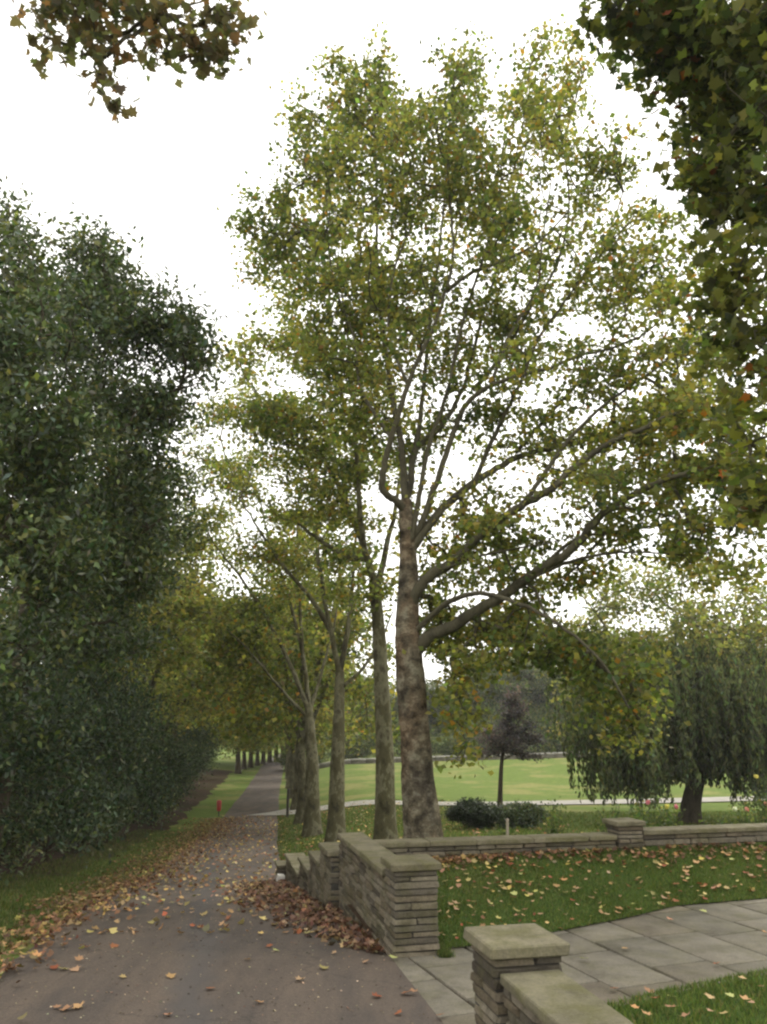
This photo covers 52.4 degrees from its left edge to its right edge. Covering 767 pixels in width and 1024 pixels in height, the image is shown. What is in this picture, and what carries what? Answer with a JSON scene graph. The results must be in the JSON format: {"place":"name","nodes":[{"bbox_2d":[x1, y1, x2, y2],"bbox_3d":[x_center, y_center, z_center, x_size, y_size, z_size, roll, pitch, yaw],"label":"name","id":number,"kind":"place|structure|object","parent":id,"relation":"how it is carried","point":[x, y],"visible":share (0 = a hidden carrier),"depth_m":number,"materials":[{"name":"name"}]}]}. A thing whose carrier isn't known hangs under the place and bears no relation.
{"place":"outdoors","nodes":[
{"label":"outdoors","id":0,"kind":"place"},
{"bbox_2d":[0,769,232,890],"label":"soil","id":1,"kind":"structure","parent":0,"point":[212,782],"depth_m":31.21,"materials":[{"name":"soil"}]},
{"bbox_2d":[0,809,14,850],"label":"laurel shrub","id":2,"kind":"object","parent":1,"relation":"on","point":[8,830],"visible":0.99,"depth_m":12.53,"materials":[{"name":"green plant"}]},
{"bbox_2d":[0,669,49,799],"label":"holly bush","id":3,"kind":"object","parent":1,"relation":"on","point":[4,740],"visible":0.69,"depth_m":10.54,"materials":[{"name":"green plant"}]},
{"bbox_2d":[0,768,63,876],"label":"laurel shrub","id":4,"kind":"object","parent":1,"relation":"on","point":[9,859],"visible":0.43,"depth_m":15.11,"materials":[{"name":"green plant"}]},
{"bbox_2d":[0,624,123,880],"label":"holly bush","id":5,"kind":"object","parent":1,"relation":"on","point":[51,727],"visible":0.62,"depth_m":13.93,"materials":[{"name":"green plant"}]},
{"bbox_2d":[4,592,119,799],"bbox_3d":[-11.972,6.178,25.500,6.859,8.467,6.005,4,-15,-15],"label":"holly bush","id":6,"kind":"object","parent":1,"relation":"on","point":[73,697],"depth_m":25.54,"materials":[{"name":"green plant"}]},
{"bbox_2d":[0,175,147,778],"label":"evergreen oak","id":7,"kind":"object","parent":1,"relation":"on","point":[35,472],"visible":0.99,"depth_m":10.78,"materials":[{"name":"green plant"}]},
{"bbox_2d":[0,611,147,874],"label":"holly bush","id":8,"kind":"object","parent":1,"relation":"on","point":[88,786],"visible":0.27,"depth_m":16.99,"materials":[{"name":"green plant"}]},
{"bbox_2d":[26,768,134,854],"bbox_3d":[-8.602,8.463,22.146,2.674,2.506,2.660,-6,-16,22],"label":"laurel shrub","id":9,"kind":"object","parent":1,"relation":"on","point":[78,846],"visible":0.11,"depth_m":21.81,"materials":[{"name":"green plant"}]},
{"bbox_2d":[20,656,161,861],"bbox_3d":[-8.586,6.037,20.220,5.490,5.732,5.019,4,-15,-15],"label":"holly bush","id":10,"kind":"object","parent":1,"relation":"on","point":[116,725],"visible":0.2,"depth_m":20.07,"materials":[{"name":"green plant"}]},
{"bbox_2d":[19,655,181,847],"bbox_3d":[-8.962,6.714,23.363,5.366,6.625,4.489,-5,-16,19],"label":"holly bush","id":11,"kind":"object","parent":1,"relation":"on","point":[116,681],"visible":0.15,"depth_m":23.34,"materials":[{"name":"green plant"}]},
{"bbox_2d":[0,444,221,861],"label":"evergreen oak","id":12,"kind":"object","parent":1,"relation":"on","point":[134,653],"visible":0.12,"depth_m":19.86,"materials":[{"name":"green plant"}]},
{"bbox_2d":[93,790,143,843],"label":"laurel shrub","id":13,"kind":"object","parent":1,"relation":"on","point":[107,837],"visible":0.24,"depth_m":25.66,"materials":[{"name":"green plant"}]},
{"bbox_2d":[0,201,241,840],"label":"evergreen oak","id":14,"kind":"object","parent":1,"relation":"on","point":[152,406],"visible":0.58,"depth_m":14.45,"materials":[{"name":"green plant"}]},
{"bbox_2d":[0,417,253,842],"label":"plane tree","id":15,"kind":"object","parent":1,"relation":"on","point":[192,607],"visible":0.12,"depth_m":27.49,"materials":[{"name":"green plant"}]},
{"bbox_2d":[78,655,190,833],"bbox_3d":[-9.442,8.285,27.940,5.975,6.500,5.323,-8,-17,27],"label":"holly bush","id":16,"kind":"object","parent":1,"relation":"on","point":[148,800],"visible":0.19,"depth_m":27.59,"materials":[{"name":"green plant"}]},
{"bbox_2d":[103,722,194,827],"bbox_3d":[-9.985,10.465,31.924,5.006,4.811,5.577,-5,-16,17],"label":"holly bush","id":17,"kind":"object","parent":1,"relation":"on","point":[164,757],"visible":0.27,"depth_m":31.90,"materials":[{"name":"green plant"}]},
{"bbox_2d":[94,732,213,819],"bbox_3d":[-11.118,12.116,36.112,5.558,4.200,5.221,11,-19,-36],"label":"holly bush","id":18,"kind":"object","parent":1,"relation":"on","point":[188,765],"visible":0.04,"depth_m":36.46,"materials":[{"name":"green plant"}]},
{"bbox_2d":[61,499,254,823],"bbox_3d":[-11.421,6.006,35.279,11.249,15.453,10.600,0,-15,0],"label":"plane tree","id":19,"kind":"object","parent":1,"relation":"on","point":[159,688],"visible":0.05,"depth_m":35.79,"materials":[{"name":"green plant"}]},
{"bbox_2d":[135,764,189,825],"bbox_3d":[-9.890,12.028,33.439,3.120,2.924,3.103,-5,-16,18],"label":"laurel shrub","id":20,"kind":"object","parent":1,"relation":"on","point":[152,816],"visible":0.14,"depth_m":33.32,"materials":[{"name":"green plant"}]},
{"bbox_2d":[149,733,202,809],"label":"holly bush","id":21,"kind":"object","parent":1,"relation":"on","point":[190,770],"visible":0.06,"depth_m":41.63,"materials":[{"name":"green plant"}]},
{"bbox_2d":[124,568,245,752],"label":"plane tree","id":22,"kind":"object","parent":1,"relation":"on","point":[185,715],"visible":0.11,"depth_m":42.78,"materials":[{"name":"green plant"}]},
{"bbox_2d":[166,699,217,792],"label":"holly bush","id":23,"kind":"object","parent":1,"relation":"on","point":[199,734],"visible":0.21,"depth_m":54.04,"materials":[{"name":"green plant"}]},
{"bbox_2d":[142,577,241,795],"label":"plane tree","id":24,"kind":"object","parent":1,"relation":"on","point":[177,723],"visible":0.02,"depth_m":51.91,"materials":[{"name":"green plant"}]},
{"bbox_2d":[166,738,219,795],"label":"holly bush","id":25,"kind":"object","parent":1,"relation":"on","point":[194,751],"visible":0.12,"depth_m":47.49,"materials":[{"name":"green plant"}]},
{"bbox_2d":[140,665,247,786],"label":"plane tree","id":26,"kind":"object","parent":1,"relation":"on","point":[220,737],"visible":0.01,"depth_m":59.09,"materials":[{"name":"green plant"}]},
{"bbox_2d":[181,720,224,781],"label":"holly bush","id":27,"kind":"object","parent":1,"relation":"on","point":[205,769],"visible":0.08,"depth_m":61.85,"materials":[{"name":"green plant"}]},
{"bbox_2d":[193,708,227,774],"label":"holly bush","id":28,"kind":"object","parent":1,"relation":"on","point":[214,754],"visible":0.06,"depth_m":71.33,"materials":[{"name":"green plant"}]},
{"bbox_2d":[192,677,242,776],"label":"plane tree","id":29,"kind":"object","parent":1,"relation":"on","point":[219,730],"depth_m":69.63,"materials":[{"name":"green plant"}]},
{"bbox_2d":[0,754,442,1023],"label":"path","id":30,"kind":"structure","parent":0,"point":[260,794],"depth_m":6.78,"materials":[{"name":"asphalt"}]},
{"bbox_2d":[72,1000,83,1008],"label":"fallen leaf","id":31,"kind":"object","parent":30,"relation":"on","point":[77,1005],"visible":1,"depth_m":5.83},
{"bbox_2d":[0,816,280,1019],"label":"leaf band","id":32,"kind":"object","parent":30,"relation":"on","point":[132,881],"visible":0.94,"depth_m":11.97,"materials":[{"name":"plant"}]},
{"bbox_2d":[66,815,328,933],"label":"scattered leaves","id":33,"kind":"object","parent":30,"relation":"on","point":[205,928],"visible":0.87,"depth_m":13.45,"materials":[{"name":"brown plant"}]},
{"bbox_2d":[2,873,428,1023],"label":"leaf crumbs","id":34,"kind":"object","parent":30,"relation":"on","point":[196,950],"visible":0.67,"depth_m":7.33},
{"bbox_2d":[276,874,284,880],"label":"stone block","id":35,"kind":"structure","parent":30,"relation":"on","point":[280,876],"depth_m":14.40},
{"bbox_2d":[214,879,385,953],"bbox_3d":[-1.583,5.502,10.880,1.390,1.014,8.385,4,-15,-13],"label":"leaf drift","id":36,"kind":"object","parent":30,"relation":"on","point":[337,922],"visible":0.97,"depth_m":9.53,"materials":[{"name":"plant"}]},
{"bbox_2d":[0,720,766,975],"bbox_3d":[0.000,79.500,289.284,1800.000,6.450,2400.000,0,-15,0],"label":"ground","id":37,"kind":"structure","parent":0,"point":[545,779],"depth_m":51.39,"materials":[{"name":"green plant"}]},
{"bbox_2d":[0,829,201,954],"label":"grass","id":38,"kind":"structure","parent":37,"relation":"on","point":[33,889],"depth_m":15.47,"materials":[{"name":"plant"}]},
{"bbox_2d":[9,0,266,124],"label":"plane tree","id":39,"kind":"object","parent":37,"relation":"on","point":[88,29],"visible":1,"depth_m":6.47,"materials":[{"name":"green plant"}]},
{"bbox_2d":[217,800,221,816],"bbox_3d":[-8.428,15.195,39.882,0.260,0.860,0.260,0,-15,0],"label":"litter bin","id":40,"kind":"object","parent":37,"relation":"on","point":[219,802],"visible":0.97,"depth_m":39.84,"materials":[{"name":"red metal"}]},
{"bbox_2d":[211,706,276,773],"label":"plane tree","id":41,"kind":"object","parent":37,"relation":"on","point":[238,763],"visible":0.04,"depth_m":81.26,"materials":[{"name":"green plant"}]},
{"bbox_2d":[221,734,272,768],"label":"plane tree","id":42,"kind":"object","parent":37,"relation":"on","point":[244,765],"visible":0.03,"depth_m":89.24,"materials":[{"name":"green plant"}]},
{"bbox_2d":[155,370,346,837],"bbox_3d":[-5.296,2.752,30.288,7.851,18.476,4.378,0,-15,0],"label":"plane tree","id":43,"kind":"object","parent":37,"relation":"on","point":[312,823],"visible":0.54,"depth_m":30.05,"materials":[{"name":"green plant"}]},
{"bbox_2d":[228,741,284,765],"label":"plane tree","id":44,"kind":"object","parent":37,"relation":"on","point":[257,761],"visible":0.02,"depth_m":96.12,"materials":[{"name":"green plant"}]},
{"bbox_2d":[232,735,284,767],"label":"plane tree","id":45,"kind":"object","parent":37,"relation":"on","point":[250,762],"visible":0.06,"depth_m":92.21,"materials":[{"name":"green plant"}]},
{"bbox_2d":[260,740,285,763],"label":"plane tree","id":46,"kind":"object","parent":37,"relation":"on","point":[263,758],"depth_m":99.13,"materials":[{"name":"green plant"}]},
{"bbox_2d":[266,746,283,762],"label":"plane tree","id":47,"kind":"object","parent":37,"relation":"on","point":[269,758],"visible":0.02,"depth_m":101.89,"materials":[{"name":"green plant"}]},
{"bbox_2d":[275,860,285,876],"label":"stone pier","id":48,"kind":"structure","parent":37,"relation":"on","point":[280,867],"depth_m":15.11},
{"bbox_2d":[209,685,356,788],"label":"plane tree","id":49,"kind":"object","parent":37,"relation":"on","point":[249,746],"visible":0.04,"depth_m":60.94,"materials":[{"name":"green plant"}]},
{"bbox_2d":[243,702,323,778],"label":"plane tree","id":50,"kind":"object","parent":37,"relation":"on","point":[288,754],"depth_m":73.33,"materials":[{"name":"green plant"}]},
{"bbox_2d":[286,788,289,817],"bbox_3d":[-4.791,14.637,39.048,0.167,1.480,0.175,0,-15,0],"label":"marker post","id":51,"kind":"object","parent":37,"relation":"on","point":[287,803],"visible":0.9,"depth_m":39.01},
{"bbox_2d":[186,512,400,824],"bbox_3d":[-3.560,6.896,36.510,11.587,14.635,11.151,0,-15,0],"label":"plane tree","id":52,"kind":"object","parent":37,"relation":"on","point":[256,674],"visible":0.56,"depth_m":34.44,"materials":[{"name":"green plant"}]},
{"bbox_2d":[193,387,393,841],"bbox_3d":[-3.143,3.018,26.068,7.271,15.047,4.588,0,-15,0],"label":"plane tree","id":53,"kind":"object","parent":37,"relation":"on","point":[275,554],"visible":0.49,"depth_m":26.08,"materials":[{"name":"green plant"}]},
{"bbox_2d":[231,590,366,798],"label":"plane tree","id":54,"kind":"object","parent":37,"relation":"on","point":[291,779],"visible":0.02,"depth_m":52.09,"materials":[{"name":"green plant"}]},
{"bbox_2d":[270,738,330,767],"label":"shrub","id":55,"kind":"object","parent":37,"relation":"on","point":[284,756],"visible":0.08,"depth_m":87.24,"materials":[{"name":"green plant"}]},
{"bbox_2d":[273,728,331,771],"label":"plane tree","id":56,"kind":"object","parent":37,"relation":"on","point":[286,747],"visible":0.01,"depth_m":86.01,"materials":[{"name":"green plant"}]},
{"bbox_2d":[218,572,390,809],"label":"plane tree","id":57,"kind":"object","parent":37,"relation":"on","point":[324,716],"visible":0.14,"depth_m":44.46,"materials":[{"name":"green plant"}]},
{"bbox_2d":[198,241,424,839],"bbox_3d":[-2.039,0.024,21.666,6.964,17.581,4.202,0,-15,0],"label":"plane tree","id":58,"kind":"object","parent":37,"relation":"on","point":[357,475],"visible":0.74,"depth_m":21.49,"materials":[{"name":"green plant"}]},
{"bbox_2d":[284,842,340,908],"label":"stepped wall","id":59,"kind":"structure","parent":37,"relation":"on","point":[315,874],"depth_m":11.00,"materials":[{"name":"stone"}]},
{"bbox_2d":[321,675,374,746],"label":"park tree","id":60,"kind":"object","parent":37,"relation":"on","point":[369,709],"visible":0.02,"depth_m":101.00,"materials":[{"name":"green plant"}]},
{"bbox_2d":[326,722,375,759],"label":"shrub","id":61,"kind":"object","parent":37,"relation":"on","point":[364,746],"visible":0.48,"depth_m":84.38,"materials":[{"name":"green plant"}]},
{"bbox_2d":[337,832,394,939],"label":"garden wall","id":62,"kind":"structure","parent":37,"relation":"on","point":[361,881],"depth_m":8.84,"materials":[{"name":"stone"}]},
{"bbox_2d":[380,854,441,958],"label":"stone pier","id":63,"kind":"structure","parent":37,"relation":"on","point":[410,904],"depth_m":7.29,"materials":[{"name":"stone"}]},
{"bbox_2d":[391,716,442,756],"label":"shrub","id":64,"kind":"object","parent":37,"relation":"on","point":[398,744],"visible":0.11,"depth_m":84.67,"materials":[{"name":"green plant"}]},
{"bbox_2d":[389,676,452,742],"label":"park tree","id":65,"kind":"object","parent":37,"relation":"on","point":[432,720],"visible":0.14,"depth_m":98.94,"materials":[{"name":"green plant"}]},
{"bbox_2d":[275,798,571,860],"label":"grass","id":66,"kind":"structure","parent":37,"relation":"on","point":[292,834],"depth_m":28.13,"materials":[{"name":"plant"}]},
{"bbox_2d":[274,800,599,859],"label":"scattered leaves","id":67,"kind":"object","parent":66,"relation":"on","point":[401,837],"visible":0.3,"depth_m":26.33,"materials":[{"name":"brown plant"}]},
{"bbox_2d":[319,751,592,768],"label":"boundary wall","id":68,"kind":"structure","parent":37,"relation":"on","point":[434,758],"depth_m":77.66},
{"bbox_2d":[433,722,483,755],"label":"shrub","id":69,"kind":"object","parent":37,"relation":"on","point":[446,746],"visible":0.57,"depth_m":83.06,"materials":[{"name":"green plant"}]},
{"bbox_2d":[364,718,558,735],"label":"woodland","id":70,"kind":"object","parent":37,"relation":"on","point":[477,726],"depth_m":178.91,"materials":[{"name":"green plant"}]},
{"bbox_2d":[441,796,506,829],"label":"yew bush","id":71,"kind":"object","parent":37,"relation":"on","point":[469,812],"visible":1,"depth_m":25.05,"materials":[{"name":"green plant"}]},
{"bbox_2d":[216,13,766,838],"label":"plane tree","id":72,"kind":"object","parent":37,"relation":"on","point":[520,629],"visible":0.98,"depth_m":15.33,"materials":[{"name":"green plant"}]},
{"bbox_2d":[433,643,549,729],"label":"park tree","id":73,"kind":"object","parent":37,"relation":"on","point":[499,690],"visible":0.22,"depth_m":90.91,"materials":[{"name":"green plant"}]},
{"bbox_2d":[482,822,521,835],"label":"garden plant","id":74,"kind":"object","parent":37,"relation":"on","point":[510,831],"visible":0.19,"depth_m":13.13,"materials":[{"name":"green plant"}]},
{"bbox_2d":[505,818,508,834],"bbox_3d":[1.957,5.396,12.195,0.064,1.125,0.060,0,-15,0],"label":"garden stake","id":75,"kind":"object","parent":37,"relation":"on","point":[507,826],"visible":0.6,"depth_m":12.29,"materials":[{"name":"brown wood"}]},
{"bbox_2d":[469,704,546,753],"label":"shrub","id":76,"kind":"object","parent":37,"relation":"on","point":[490,721],"visible":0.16,"depth_m":84.11,"materials":[{"name":"green plant"}]},
{"bbox_2d":[252,796,764,814],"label":"footpath","id":77,"kind":"structure","parent":37,"relation":"on","point":[624,801],"depth_m":40.56,"materials":[{"name":"concrete"}]},
{"bbox_2d":[474,683,549,807],"bbox_3d":[5.928,11.033,36.886,3.913,5.780,2.824,0,-15,0],"label":"purple tree","id":78,"kind":"object","parent":37,"relation":"on","point":[509,730],"visible":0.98,"depth_m":36.75,"materials":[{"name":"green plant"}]},
{"bbox_2d":[467,650,564,724],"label":"park tree","id":79,"kind":"object","parent":37,"relation":"on","point":[532,705],"visible":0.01,"depth_m":105.55,"materials":[{"name":"green plant"}]},
{"bbox_2d":[463,923,569,1023],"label":"stone pier","id":80,"kind":"structure","parent":37,"relation":"on","point":[498,950],"depth_m":4.79,"materials":[{"name":"stone"}]},
{"bbox_2d":[498,799,549,828],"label":"yew bush","id":81,"kind":"object","parent":37,"relation":"on","point":[526,814],"visible":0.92,"depth_m":25.42,"materials":[{"name":"green plant"}]},
{"bbox_2d":[517,709,572,752],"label":"shrub","id":82,"kind":"object","parent":37,"relation":"on","point":[546,746],"visible":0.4,"depth_m":83.29,"materials":[{"name":"green plant"}]},
{"bbox_2d":[540,796,568,833],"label":"garden plant","id":83,"kind":"object","parent":37,"relation":"on","point":[553,830],"visible":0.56,"depth_m":12.82,"materials":[{"name":"green plant"}]},
{"bbox_2d":[500,969,632,1023],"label":"garden wall","id":84,"kind":"structure","parent":37,"relation":"on","point":[557,996],"depth_m":4.28,"materials":[{"name":"stone"}]},
{"bbox_2d":[526,625,614,733],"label":"park tree","id":85,"kind":"object","parent":37,"relation":"on","point":[543,683],"visible":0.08,"depth_m":89.23,"materials":[{"name":"green plant"}]},
{"bbox_2d":[396,809,766,836],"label":"grass","id":86,"kind":"structure","parent":37,"relation":"on","point":[568,818],"depth_m":27.95,"materials":[{"name":"plant"}]},
{"bbox_2d":[594,803,623,831],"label":"garden plant","id":87,"kind":"object","parent":37,"relation":"on","point":[612,816],"visible":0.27,"depth_m":13.33,"materials":[{"name":"green plant"}]},
{"bbox_2d":[624,808,650,826],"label":"rose bush","id":88,"kind":"object","parent":37,"relation":"on","point":[631,814],"visible":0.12,"depth_m":12.99,"materials":[{"name":"green plant"}]},
{"bbox_2d":[630,796,669,826],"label":"rose bush","id":89,"kind":"object","parent":37,"relation":"on","point":[649,803],"visible":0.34,"depth_m":13.36,"materials":[{"name":"green plant"}]},
{"bbox_2d":[535,552,766,785],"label":"broad tree","id":90,"kind":"object","parent":37,"relation":"on","point":[690,614],"visible":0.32,"depth_m":32.89,"materials":[{"name":"green plant"}]},
{"bbox_2d":[544,625,766,823],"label":"willow tree","id":91,"kind":"object","parent":37,"relation":"on","point":[722,712],"visible":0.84,"depth_m":26.46,"materials":[{"name":"green plant"}]},
{"bbox_2d":[650,803,685,826],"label":"rose bush","id":92,"kind":"object","parent":37,"relation":"on","point":[666,806],"visible":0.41,"depth_m":13.52,"materials":[{"name":"green plant"}]},
{"bbox_2d":[698,814,724,824],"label":"rose bush","id":93,"kind":"object","parent":37,"relation":"on","point":[706,821],"visible":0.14,"depth_m":13.90,"materials":[{"name":"green plant"}]},
{"bbox_2d":[693,619,766,663],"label":"park tree","id":94,"kind":"object","parent":37,"relation":"on","point":[741,643],"depth_m":91.01,"materials":[{"name":"green plant"}]},
{"bbox_2d":[725,795,763,823],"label":"rose bush","id":95,"kind":"object","parent":37,"relation":"on","point":[746,814],"visible":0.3,"depth_m":14.02,"materials":[{"name":"green plant"}]},
{"bbox_2d":[738,774,766,822],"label":"rose bush","id":96,"kind":"object","parent":37,"relation":"on","point":[763,808],"visible":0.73,"depth_m":14.45,"materials":[{"name":"green plant"}]},
{"bbox_2d":[0,0,766,691],"label":"sky","id":97,"kind":"structure","parent":0,"point":[165,172],"materials":[{"name":"white"}]},
{"bbox_2d":[347,898,766,1023],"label":"paving","id":98,"kind":"structure","parent":0,"point":[692,942],"depth_m":7.16,"materials":[{"name":"stone"}]},
{"bbox_2d":[433,937,454,957],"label":"weeds","id":99,"kind":"object","parent":98,"relation":"on","point":[443,951],"visible":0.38,"depth_m":7.17,"materials":[{"name":"green plant"}]},
{"bbox_2d":[436,842,766,947],"bbox_3d":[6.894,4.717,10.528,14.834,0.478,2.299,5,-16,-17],"label":"lawn","id":100,"kind":"structure","parent":0,"point":[540,905],"depth_m":9.18,"materials":[{"name":"plant"}]},
{"bbox_2d":[374,832,616,858],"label":"garden wall","id":101,"kind":"structure","parent":100,"relation":"on","point":[441,847],"depth_m":9.91,"materials":[{"name":"stone"}]},
{"bbox_2d":[432,841,766,873],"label":"leaf row","id":102,"kind":"object","parent":100,"relation":"on","point":[528,854],"visible":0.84,"depth_m":9.96,"materials":[{"name":"plant"}]},
{"bbox_2d":[438,848,766,938],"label":"scattered leaves","id":103,"kind":"object","parent":100,"relation":"on","point":[510,886],"visible":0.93,"depth_m":9.09,"materials":[{"name":"brown plant"}]},
{"bbox_2d":[602,818,645,850],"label":"stone pier","id":104,"kind":"structure","parent":100,"relation":"on","point":[627,832],"depth_m":10.27,"materials":[{"name":"stone"}]},
{"bbox_2d":[641,823,766,845],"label":"garden wall","id":105,"kind":"structure","parent":100,"relation":"on","point":[690,835],"depth_m":10.54,"materials":[{"name":"stone"}]},
{"bbox_2d":[603,965,766,1023],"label":"lawn","id":106,"kind":"structure","parent":0,"point":[703,1015],"depth_m":5.79,"materials":[{"name":"plant"}]},
{"bbox_2d":[558,0,766,540],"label":"plane tree","id":107,"kind":"object","parent":106,"relation":"on","point":[707,59],"visible":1,"depth_m":7.44,"materials":[{"name":"green plant"}]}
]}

